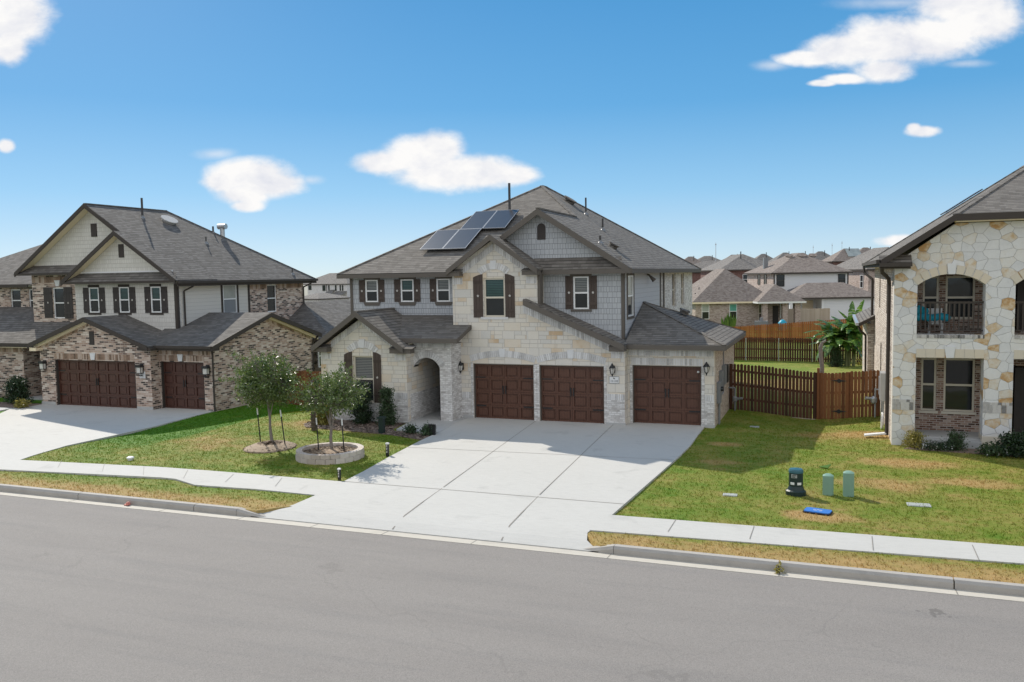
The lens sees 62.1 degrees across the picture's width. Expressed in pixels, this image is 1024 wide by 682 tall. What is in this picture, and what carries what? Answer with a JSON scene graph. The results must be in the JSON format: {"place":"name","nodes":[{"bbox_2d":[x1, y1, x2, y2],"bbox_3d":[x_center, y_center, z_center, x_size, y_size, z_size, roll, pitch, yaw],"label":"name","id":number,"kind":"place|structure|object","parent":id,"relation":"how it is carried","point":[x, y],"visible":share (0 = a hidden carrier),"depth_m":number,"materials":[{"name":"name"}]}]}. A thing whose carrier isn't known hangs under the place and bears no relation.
{"place":"outdoors","nodes":[
{"label":"outdoors","id":0,"kind":"place"},
{"bbox_2d":[0,404,213,459],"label":"driveway","id":1,"kind":"structure","parent":0,"point":[27,432],"depth_m":34.14,"materials":[{"name":"concrete"}]},
{"bbox_2d":[0,459,342,495],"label":"sidewalk","id":2,"kind":"structure","parent":0,"point":[245,481],"depth_m":23.63,"materials":[{"name":"concrete"}]},
{"bbox_2d":[251,417,704,551],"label":"driveway","id":3,"kind":"structure","parent":0,"point":[560,485],"depth_m":22.18,"materials":[{"name":"concrete"}]},
{"bbox_2d":[0,495,1023,681],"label":"road","id":4,"kind":"structure","parent":0,"point":[93,593],"depth_m":13.89,"materials":[{"name":"asphalt"}]},
{"bbox_2d":[0,285,1023,588],"bbox_3d":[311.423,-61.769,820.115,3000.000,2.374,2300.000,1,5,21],"label":"ground","id":5,"kind":"structure","parent":0,"point":[898,565],"depth_m":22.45,"materials":[{"name":"plant"}]},
{"bbox_2d":[0,402,40,407],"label":"porch bed mulch","id":6,"kind":"object","parent":5,"relation":"on","point":[7,404],"visible":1,"depth_m":39.97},
{"bbox_2d":[0,375,33,404],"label":"porch shrub","id":7,"kind":"object","parent":6,"relation":"on","point":[16,387],"visible":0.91,"depth_m":40.07,"materials":[{"name":"green plant"}]},
{"bbox_2d":[13,397,30,407],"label":"spiky plant","id":8,"kind":"object","parent":6,"relation":"on","point":[22,403],"visible":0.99,"depth_m":39.00,"materials":[{"name":"yellow plant"}]},
{"bbox_2d":[0,198,350,411],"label":"brick house","id":9,"kind":"structure","parent":5,"relation":"on","point":[102,305],"depth_m":40.89,"materials":[{"name":"brown brick"}]},
{"bbox_2d":[11,289,20,306],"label":"window","id":10,"kind":"structure","parent":9,"relation":"in","point":[15,293],"depth_m":46.45,"materials":[{"name":"glass"}]},
{"bbox_2d":[29,289,32,306],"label":"window","id":11,"kind":"structure","parent":9,"relation":"in","point":[30,290],"depth_m":46.03,"materials":[{"name":"white plastic"}]},
{"bbox_2d":[53,288,64,317],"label":"window","id":12,"kind":"structure","parent":9,"relation":"in","point":[59,310],"depth_m":43.08,"materials":[{"name":"glass"}]},
{"bbox_2d":[89,288,99,312],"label":"window","id":13,"kind":"structure","parent":9,"relation":"in","point":[93,292],"depth_m":41.37,"materials":[{"name":"glass"}]},
{"bbox_2d":[55,360,136,407],"bbox_3d":[-19.049,1.943,39.098,4.780,2.150,0.230,1,5,21],"label":"garage door","id":14,"kind":"structure","parent":9,"relation":"in","point":[79,382],"depth_m":39.14,"materials":[{"name":"wood"}]},
{"bbox_2d":[119,287,129,311],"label":"window","id":15,"kind":"structure","parent":9,"relation":"in","point":[123,291],"depth_m":40.70,"materials":[{"name":"glass"}]},
{"bbox_2d":[150,287,161,311],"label":"window","id":16,"kind":"structure","parent":9,"relation":"in","point":[155,291],"depth_m":40.02,"materials":[{"name":"glass"}]},
{"bbox_2d":[161,361,205,409],"bbox_3d":[-14.589,1.966,37.942,2.380,2.130,0.230,1,5,21],"label":"garage door","id":17,"kind":"structure","parent":9,"relation":"in","point":[183,386],"depth_m":38.01,"materials":[{"name":"wood"}]},
{"bbox_2d":[223,285,236,311],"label":"window","id":18,"kind":"structure","parent":9,"relation":"in","point":[229,291],"depth_m":43.04,"materials":[{"name":"glass"}]},
{"bbox_2d":[267,284,276,311],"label":"window","id":19,"kind":"structure","parent":9,"relation":"in","point":[271,289],"depth_m":46.38,"materials":[{"name":"glass"}]},
{"bbox_2d":[318,352,320,366],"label":"window","id":20,"kind":"structure","parent":9,"relation":"in","point":[319,353],"depth_m":44.77,"materials":[{"name":"glass"}]},
{"bbox_2d":[216,349,303,440],"bbox_3d":[-8.001,1.833,27.402,2.869,3.274,2.979,-5,6,-42],"label":"live oak","id":21,"kind":"object","parent":5,"relation":"on","point":[257,376],"visible":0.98,"depth_m":27.01,"materials":[{"name":"green plant"}]},
{"bbox_2d":[243,440,296,453],"bbox_3d":[-7.815,3.350,27.520,1.677,0.242,1.854,1,5,21],"label":"mulch mound","id":22,"kind":"object","parent":5,"relation":"on","point":[268,446],"visible":0.99,"depth_m":27.10,"materials":[{"name":"beige wood"}]},
{"bbox_2d":[280,410,285,444],"bbox_3d":[-7.366,2.883,27.373,0.194,1.344,0.042,1,5,21],"label":"tree stake","id":23,"kind":"object","parent":5,"relation":"on","point":[282,427],"visible":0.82,"depth_m":27.36,"materials":[{"name":"black metal"}]},
{"bbox_2d":[267,369,320,405],"bbox_3d":[-8.559,2.364,39.335,6.670,1.998,0.137,1,5,21],"label":"side yard fence","id":24,"kind":"object","parent":5,"relation":"on","point":[305,375],"visible":0.15,"depth_m":39.67,"materials":[{"name":"wood"}]},
{"bbox_2d":[310,411,316,430],"bbox_3d":[-7.103,2.908,30.451,0.190,0.770,0.180,1,5,21],"label":"bollard","id":25,"kind":"object","parent":5,"relation":"on","point":[313,423],"visible":0.83,"depth_m":30.39,"materials":[{"name":"metal"}]},
{"bbox_2d":[303,273,349,298],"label":"white brick house","id":26,"kind":"structure","parent":5,"relation":"on","point":[330,283],"depth_m":241.67,"materials":[{"name":"brick"}]},
{"bbox_2d":[304,293,349,301],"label":"grey roof bungalow","id":27,"kind":"object","parent":5,"relation":"on","point":[320,297],"visible":0.3,"depth_m":176.65,"materials":[{"name":"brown paint"}]},
{"bbox_2d":[285,361,370,448],"bbox_3d":[-5.534,2.086,26.178,2.714,2.866,2.422,1,5,21],"label":"live oak","id":28,"kind":"object","parent":5,"relation":"on","point":[333,394],"visible":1,"depth_m":25.74,"materials":[{"name":"green plant"}]},
{"bbox_2d":[295,442,364,464],"bbox_3d":[-5.529,3.428,25.884,2.060,0.326,2.041,1,5,21],"label":"planter ring","id":29,"kind":"object","parent":5,"relation":"on","point":[302,456],"visible":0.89,"depth_m":25.15,"materials":[{"name":"stone"}]},
{"bbox_2d":[304,445,356,453],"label":"ring mulch","id":30,"kind":"object","parent":5,"relation":"on","point":[328,450],"visible":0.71,"depth_m":26.00,"materials":[{"name":"beige wood"}]},
{"bbox_2d":[341,418,344,450],"bbox_3d":[-5.119,2.993,25.799,0.095,1.294,0.042,1,5,21],"label":"tree stake","id":31,"kind":"object","parent":5,"relation":"on","point":[342,434],"visible":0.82,"depth_m":25.77,"materials":[{"name":"black metal"}]},
{"bbox_2d":[303,419,429,439],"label":"bed mulch","id":32,"kind":"object","parent":5,"relation":"on","point":[352,426],"visible":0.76,"depth_m":30.72,"materials":[{"name":"wood"}]},
{"bbox_2d":[316,404,335,424],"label":"gold grass","id":33,"kind":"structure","parent":32,"relation":"on","point":[321,420],"depth_m":31.43,"materials":[{"name":"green plant"}]},
{"bbox_2d":[347,381,376,423],"bbox_3d":[-5.627,2.350,31.719,1.084,1.736,1.002,2,5,30],"label":"holly bush","id":34,"kind":"object","parent":32,"relation":"on","point":[364,414],"visible":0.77,"depth_m":31.57,"materials":[{"name":"green plant"}]},
{"bbox_2d":[374,384,400,425],"bbox_3d":[-4.592,2.427,31.225,0.997,1.652,1.098,1,5,21],"label":"holly bush","id":35,"kind":"object","parent":32,"relation":"on","point":[385,409],"visible":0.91,"depth_m":31.18,"materials":[{"name":"green plant"}]},
{"bbox_2d":[402,422,418,434],"bbox_3d":[-3.549,3.074,29.545,0.698,0.539,0.685,-2,5,-13],"label":"walk plant","id":36,"kind":"object","parent":32,"relation":"on","point":[412,429],"visible":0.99,"depth_m":29.50,"materials":[{"name":"green plant"}]},
{"bbox_2d":[417,420,431,435],"bbox_3d":[-2.919,3.027,29.165,0.676,0.674,0.722,-1,4,-6],"label":"walk plant","id":37,"kind":"object","parent":32,"relation":"on","point":[425,430],"visible":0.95,"depth_m":29.02,"materials":[{"name":"green plant"}]},
{"bbox_2d":[428,424,435,435],"bbox_3d":[-2.726,3.060,29.010,0.260,0.440,0.110,1,5,21],"label":"floodlight","id":38,"kind":"object","parent":32,"relation":"on","point":[433,429],"visible":0.78,"depth_m":28.96,"materials":[{"name":"black metal"}]},
{"bbox_2d":[376,416,385,433],"bbox_3d":[-4.546,2.974,29.678,0.260,0.670,0.240,1,5,21],"label":"valve post","id":39,"kind":"object","parent":5,"relation":"on","point":[381,424],"visible":0.82,"depth_m":29.61,"materials":[{"name":"green plastic"}]},
{"bbox_2d":[385,443,388,456],"bbox_3d":[-3.785,3.313,25.855,0.092,0.440,0.092,1,5,21],"label":"path light","id":40,"kind":"object","parent":5,"relation":"on","point":[387,449],"visible":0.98,"depth_m":25.82,"materials":[{"name":"black metal"}]},
{"bbox_2d":[396,421,453,433],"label":"front walk","id":41,"kind":"structure","parent":5,"relation":"on","point":[441,426],"depth_m":30.82,"materials":[{"name":"concrete"}]},
{"bbox_2d":[0,484,1023,595],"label":"curb","id":42,"kind":"structure","parent":5,"relation":"on","point":[998,587],"depth_m":16.14,"materials":[{"name":"grey concrete"}]},
{"bbox_2d":[0,491,1023,601],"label":"gutter","id":43,"kind":"object","parent":5,"relation":"on","point":[724,568],"visible":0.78,"depth_m":16.98,"materials":[{"name":"concrete"}]},
{"bbox_2d":[773,561,783,573],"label":"kerb weed","id":44,"kind":"object","parent":43,"relation":"on","point":[777,570],"visible":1,"depth_m":15.60,"materials":[{"name":"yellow plant"}]},
{"bbox_2d":[311,183,745,427],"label":"stone house","id":45,"kind":"structure","parent":5,"relation":"on","point":[542,303],"depth_m":31.67,"materials":[{"name":"stone"}]},
{"bbox_2d":[354,356,373,401],"bbox_3d":[-5.589,1.432,32.282,0.870,1.760,0.065,1,5,21],"label":"window","id":46,"kind":"structure","parent":45,"relation":"in","point":[363,365],"depth_m":32.25,"materials":[{"name":"beige plastic"}]},
{"bbox_2d":[365,280,377,301],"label":"window","id":47,"kind":"structure","parent":45,"relation":"in","point":[371,286],"depth_m":34.64,"materials":[{"name":"white plastic"}]},
{"bbox_2d":[401,279,413,301],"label":"window","id":48,"kind":"structure","parent":45,"relation":"in","point":[407,285],"depth_m":34.07,"materials":[{"name":"white plastic"}]},
{"bbox_2d":[436,279,449,301],"bbox_3d":[-2.693,-2.000,33.493,0.570,0.900,0.065,1,5,21],"label":"window","id":49,"kind":"structure","parent":45,"relation":"in","point":[443,285],"depth_m":33.50,"materials":[{"name":"white plastic"}]},
{"bbox_2d":[484,278,504,316],"bbox_3d":[-0.632,-1.624,31.733,0.840,1.450,0.065,1,5,21],"label":"window","id":50,"kind":"structure","parent":45,"relation":"in","point":[494,288],"depth_m":31.74,"materials":[{"name":"beige plastic"}]},
{"bbox_2d":[473,363,533,419],"bbox_3d":[-0.273,1.895,31.946,2.420,2.090,0.200,1,5,21],"label":"garage door","id":51,"kind":"structure","parent":45,"relation":"in","point":[502,391],"depth_m":31.96,"materials":[{"name":"brown wood"}]},
{"bbox_2d":[540,365,603,422],"bbox_3d":[2.205,1.925,31.007,2.440,2.090,0.200,1,5,21],"label":"garage door","id":52,"kind":"structure","parent":45,"relation":"in","point":[567,393],"depth_m":31.02,"materials":[{"name":"brown wood"}]},
{"bbox_2d":[573,276,588,308],"bbox_3d":[2.543,-1.767,31.202,0.570,1.190,0.065,1,5,21],"label":"window","id":53,"kind":"structure","parent":45,"relation":"in","point":[581,284],"depth_m":31.21,"materials":[{"name":"white plastic"}]},
{"bbox_2d":[628,275,633,316],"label":"window","id":54,"kind":"structure","parent":45,"relation":"in","point":[630,277],"depth_m":31.76,"materials":[{"name":"white plastic"}]},
{"bbox_2d":[633,365,700,424],"bbox_3d":[5.523,1.914,30.282,2.440,2.110,0.200,1,5,21],"label":"garage door","id":55,"kind":"structure","parent":45,"relation":"in","point":[661,394],"depth_m":30.29,"materials":[{"name":"brown wood"}]},
{"bbox_2d":[672,273,673,306],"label":"window","id":56,"kind":"structure","parent":45,"relation":"in","point":[672,273],"depth_m":40.44,"materials":[{"name":"beige plastic"}]},
{"bbox_2d":[681,273,682,304],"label":"window","id":57,"kind":"structure","parent":45,"relation":"in","point":[681,273],"depth_m":42.77,"materials":[{"name":"beige plastic"}]},
{"bbox_2d":[685,256,700,263],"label":"house","id":58,"kind":"structure","parent":5,"relation":"on","point":[692,259],"depth_m":246.68,"materials":[{"name":"grey brick"}]},
{"bbox_2d":[692,261,717,283],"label":"wide roof house","id":59,"kind":"structure","parent":5,"relation":"on","point":[697,276],"depth_m":180.22,"materials":[{"name":"grey paint"}]},
{"bbox_2d":[698,255,720,261],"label":"house","id":60,"kind":"structure","parent":5,"relation":"on","point":[707,258],"depth_m":273.12,"materials":[{"name":"grey brick"}]},
{"bbox_2d":[721,313,735,326],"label":"patio plant","id":61,"kind":"object","parent":5,"relation":"on","point":[730,321],"visible":0.69,"depth_m":88.12,"materials":[{"name":"green plant"}]},
{"bbox_2d":[701,251,762,281],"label":"dark brick house","id":62,"kind":"structure","parent":5,"relation":"on","point":[739,265],"depth_m":140.64,"materials":[{"name":"grey paint"}]},
{"bbox_2d":[692,269,805,326],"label":"brown roof bungalow","id":63,"kind":"object","parent":5,"relation":"on","point":[717,294],"visible":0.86,"depth_m":90.87,"materials":[{"name":"beige paint"}]},
{"bbox_2d":[702,304,708,318],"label":"window","id":64,"kind":"structure","parent":63,"relation":"in","point":[705,307],"depth_m":90.85,"materials":[{"name":"glass"}]},
{"bbox_2d":[729,304,736,318],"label":"window","id":65,"kind":"structure","parent":63,"relation":"in","point":[732,307],"depth_m":90.79,"materials":[{"name":"glass"}]},
{"bbox_2d":[758,304,760,320],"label":"window","id":66,"kind":"structure","parent":63,"relation":"in","point":[759,305],"depth_m":90.79,"materials":[{"name":"beige plastic"}]},
{"bbox_2d":[772,306,778,324],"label":"patio door","id":67,"kind":"structure","parent":63,"relation":"in","point":[775,308],"depth_m":93.37,"materials":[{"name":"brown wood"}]},
{"bbox_2d":[754,317,767,329],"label":"grill","id":68,"kind":"object","parent":5,"relation":"on","point":[760,322],"visible":0.68,"depth_m":87.20,"materials":[{"name":"grey paint"}]},
{"bbox_2d":[755,252,772,260],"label":"house","id":69,"kind":"structure","parent":5,"relation":"on","point":[760,256],"depth_m":223.42,"materials":[{"name":"brick"}]},
{"bbox_2d":[729,364,816,418],"bbox_3d":[10.186,2.099,33.266,3.320,2.382,0.137,1,5,21],"label":"picket fence","id":70,"kind":"object","parent":5,"relation":"on","point":[772,388],"visible":0.93,"depth_m":33.16,"materials":[{"name":"wood"}]},
{"bbox_2d":[768,252,788,262],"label":"house","id":71,"kind":"structure","parent":5,"relation":"on","point":[778,256],"depth_m":174.47,"materials":[{"name":"grey brick"}]},
{"bbox_2d":[785,467,805,496],"bbox_3d":[6.886,3.427,20.631,0.480,0.710,0.408,1,5,21],"label":"utility pedestal","id":72,"kind":"object","parent":5,"relation":"on","point":[795,488],"visible":1,"depth_m":20.50,"materials":[{"name":"green plastic"}]},
{"bbox_2d":[734,337,862,362],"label":"yard fence","id":73,"kind":"object","parent":5,"relation":"on","point":[740,348],"visible":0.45,"depth_m":62.67,"materials":[{"name":"wood"}]},
{"bbox_2d":[734,319,862,341],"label":"orange fence","id":74,"kind":"object","parent":5,"relation":"on","point":[797,329],"visible":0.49,"depth_m":82.50,"materials":[{"name":"wood"}]},
{"bbox_2d":[744,253,870,318],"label":"white siding house","id":75,"kind":"structure","parent":5,"relation":"on","point":[812,282],"depth_m":107.23,"materials":[{"name":"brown paint"}]},
{"bbox_2d":[776,274,784,285],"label":"window","id":76,"kind":"structure","parent":75,"relation":"in","point":[780,279],"depth_m":107.36,"materials":[{"name":"glass"}]},
{"bbox_2d":[802,300,812,318],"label":"patio door","id":77,"kind":"structure","parent":75,"relation":"in","point":[809,303],"depth_m":104.37,"materials":[{"name":"beige paint"}]},
{"bbox_2d":[838,274,845,282],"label":"window","id":78,"kind":"structure","parent":75,"relation":"in","point":[841,277],"depth_m":107.23,"materials":[{"name":"black glass"}]},
{"bbox_2d":[788,308,829,323],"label":"pale fence","id":79,"kind":"object","parent":5,"relation":"on","point":[810,314],"visible":0.64,"depth_m":93.85,"materials":[{"name":"wood"}]},
{"bbox_2d":[803,507,832,515],"bbox_3d":[6.884,3.850,19.144,0.600,0.094,0.380,2,5,33],"label":"meter lid","id":80,"kind":"object","parent":5,"relation":"on","point":[820,511],"visible":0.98,"depth_m":19.07,"materials":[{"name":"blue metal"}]},
{"bbox_2d":[817,368,819,418],"bbox_3d":[11.751,2.143,32.657,0.090,2.220,0.140,1,5,21],"label":"gate post","id":81,"kind":"object","parent":5,"relation":"on","point":[818,376],"visible":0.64,"depth_m":32.58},
{"bbox_2d":[813,250,830,259],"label":"house","id":82,"kind":"structure","parent":5,"relation":"on","point":[821,255],"depth_m":195.33,"materials":[{"name":"brick"}]},
{"bbox_2d":[818,340,825,380],"bbox_3d":[12.047,1.490,33.091,0.275,3.046,0.198,4,7,47],"label":"bare trunk","id":83,"kind":"object","parent":5,"relation":"on","point":[820,350],"visible":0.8,"depth_m":32.98,"materials":[{"name":"grey plant"}]},
{"bbox_2d":[822,473,833,495],"bbox_3d":[7.663,3.494,20.624,0.250,0.555,0.235,1,5,21],"label":"cable pedestal","id":84,"kind":"object","parent":5,"relation":"on","point":[828,485],"visible":0.94,"depth_m":20.51,"materials":[{"name":"green plastic"}]},
{"bbox_2d":[804,300,863,365],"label":"banana plant","id":85,"kind":"object","parent":5,"relation":"on","point":[849,332],"visible":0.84,"depth_m":57.95,"materials":[{"name":"green plant"}]},
{"bbox_2d":[819,372,849,418],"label":"board gate","id":86,"kind":"structure","parent":5,"relation":"on","point":[833,403],"depth_m":32.45,"materials":[{"name":"brown wood"}]},
{"bbox_2d":[826,346,845,366],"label":"yard bush","id":87,"kind":"object","parent":5,"relation":"on","point":[836,360],"visible":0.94,"depth_m":57.67,"materials":[{"name":"green plant"}]},
{"bbox_2d":[822,247,860,264],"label":"house","id":88,"kind":"structure","parent":5,"relation":"on","point":[841,256],"depth_m":158.97,"materials":[{"name":"grey brick"}]},
{"bbox_2d":[843,470,853,496],"bbox_3d":[8.092,3.450,20.457,0.250,0.655,0.235,1,5,21],"label":"cable pedestal","id":89,"kind":"object","parent":5,"relation":"on","point":[848,483],"visible":0.93,"depth_m":20.35,"materials":[{"name":"green plastic"}]},
{"bbox_2d":[836,247,888,292],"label":"tan brick house","id":90,"kind":"structure","parent":5,"relation":"on","point":[858,278],"depth_m":118.14,"materials":[{"name":"brown paint"}]},
{"bbox_2d":[849,370,879,417],"bbox_3d":[13.313,2.153,32.137,1.110,2.160,0.136,1,5,21],"label":"board fence","id":91,"kind":"object","parent":5,"relation":"on","point":[867,408],"visible":0.79,"depth_m":32.08,"materials":[{"name":"wood"}]},
{"bbox_2d":[859,247,870,253],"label":"house","id":92,"kind":"structure","parent":5,"relation":"on","point":[863,249],"depth_m":207.06,"materials":[{"name":"white brick"}]},
{"bbox_2d":[864,432,885,435],"bbox_3d":[11.823,3.031,27.682,0.690,0.130,0.249,0,5,16],"label":"splash block","id":93,"kind":"object","parent":5,"relation":"on","point":[874,434],"depth_m":27.63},
{"bbox_2d":[906,502,931,507],"bbox_3d":[9.354,3.804,19.564,0.500,0.102,0.300,0,5,18],"label":"valve box","id":94,"kind":"object","parent":5,"relation":"on","point":[920,504],"visible":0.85,"depth_m":19.53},
{"bbox_2d":[852,165,1023,448],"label":"limestone house","id":95,"kind":"structure","parent":5,"relation":"on","point":[962,265],"depth_m":25.96,"materials":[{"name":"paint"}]},
{"bbox_2d":[918,358,937,413],"bbox_3d":[13.348,1.425,27.264,0.560,1.775,0.150,1,5,21],"label":"window","id":96,"kind":"structure","parent":95,"relation":"in","point":[928,365],"depth_m":27.30,"materials":[{"name":"glass"}]},
{"bbox_2d":[923,276,938,307],"bbox_3d":[13.325,-1.382,27.085,0.460,1.350,0.065,1,5,21],"label":"window","id":97,"kind":"structure","parent":95,"relation":"in","point":[930,286],"depth_m":27.07,"materials":[{"name":"glass"}]},
{"bbox_2d":[917,305,950,321],"bbox_3d":[12.957,-0.851,26.230,1.050,0.505,0.323,1,5,21],"label":"turquoise float","id":98,"kind":"object","parent":95,"relation":"on","point":[927,315],"visible":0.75,"depth_m":26.19,"materials":[{"name":"plastic"}]},
{"bbox_2d":[928,308,942,333],"bbox_3d":[13.232,-0.590,26.582,0.400,0.850,0.410,1,5,21],"label":"balcony chair","id":99,"kind":"object","parent":95,"relation":"on","point":[937,322],"visible":0.32,"depth_m":26.69,"materials":[{"name":"white paint"}]},
{"bbox_2d":[941,358,975,414],"bbox_3d":[14.161,1.435,26.956,1.000,1.775,0.150,1,5,21],"label":"window","id":100,"kind":"structure","parent":95,"relation":"in","point":[959,374],"depth_m":26.99,"materials":[{"name":"glass"}]},
{"bbox_2d":[945,276,974,318],"bbox_3d":[14.105,-1.373,26.789,0.830,1.350,0.065,1,5,21],"label":"window","id":101,"kind":"structure","parent":95,"relation":"in","point":[958,288],"depth_m":26.79,"materials":[{"name":"glass"}]},
{"bbox_2d":[1013,367,1023,433],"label":"front door","id":102,"kind":"structure","parent":95,"relation":"in","point":[1018,409],"depth_m":26.39,"materials":[{"name":"brown wood"}]},
{"bbox_2d":[1016,280,1023,329],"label":"balcony door","id":103,"kind":"structure","parent":95,"relation":"in","point":[1020,286],"depth_m":26.17,"materials":[{"name":"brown wood"}]},
{"bbox_2d":[904,447,1021,456],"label":"bed mulch","id":104,"kind":"object","parent":5,"relation":"on","point":[969,450],"visible":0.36,"depth_m":25.26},
{"bbox_2d":[900,427,928,448],"bbox_3d":[12.190,2.980,25.764,0.802,0.749,0.795,3,6,43],"label":"yellow bush","id":105,"kind":"object","parent":104,"relation":"on","point":[913,438],"visible":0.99,"depth_m":25.69,"materials":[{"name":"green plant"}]},
{"bbox_2d":[916,439,953,451],"bbox_3d":[12.691,3.140,25.393,1.130,0.524,0.802,1,5,21],"label":"ground plant","id":106,"kind":"object","parent":104,"relation":"on","point":[939,446],"visible":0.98,"depth_m":25.30,"materials":[{"name":"green plant"}]},
{"bbox_2d":[941,429,972,452],"bbox_3d":[13.228,2.996,25.311,0.819,0.771,0.707,0,4,6],"label":"bush","id":107,"kind":"object","parent":104,"relation":"on","point":[957,443],"visible":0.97,"depth_m":25.24,"materials":[{"name":"green plant"}]},
{"bbox_2d":[974,441,1012,457],"bbox_3d":[13.840,3.142,24.600,0.832,0.562,0.902,-2,4,-12],"label":"ground plant","id":108,"kind":"object","parent":104,"relation":"on","point":[994,451],"visible":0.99,"depth_m":24.47,"materials":[{"name":"green plant"}]},
{"bbox_2d":[991,427,1023,459],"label":"hedge","id":109,"kind":"object","parent":104,"relation":"on","point":[1013,442],"visible":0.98,"depth_m":24.27,"materials":[{"name":"green plant"}]},
{"bbox_2d":[0,0,1023,277],"label":"sky","id":110,"kind":"structure","parent":0,"point":[325,136],"materials":[{"name":"blue"}]},
{"bbox_2d":[590,515,1023,564],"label":"sidewalk","id":111,"kind":"structure","parent":0,"point":[914,547],"depth_m":17.10,"materials":[{"name":"concrete"}]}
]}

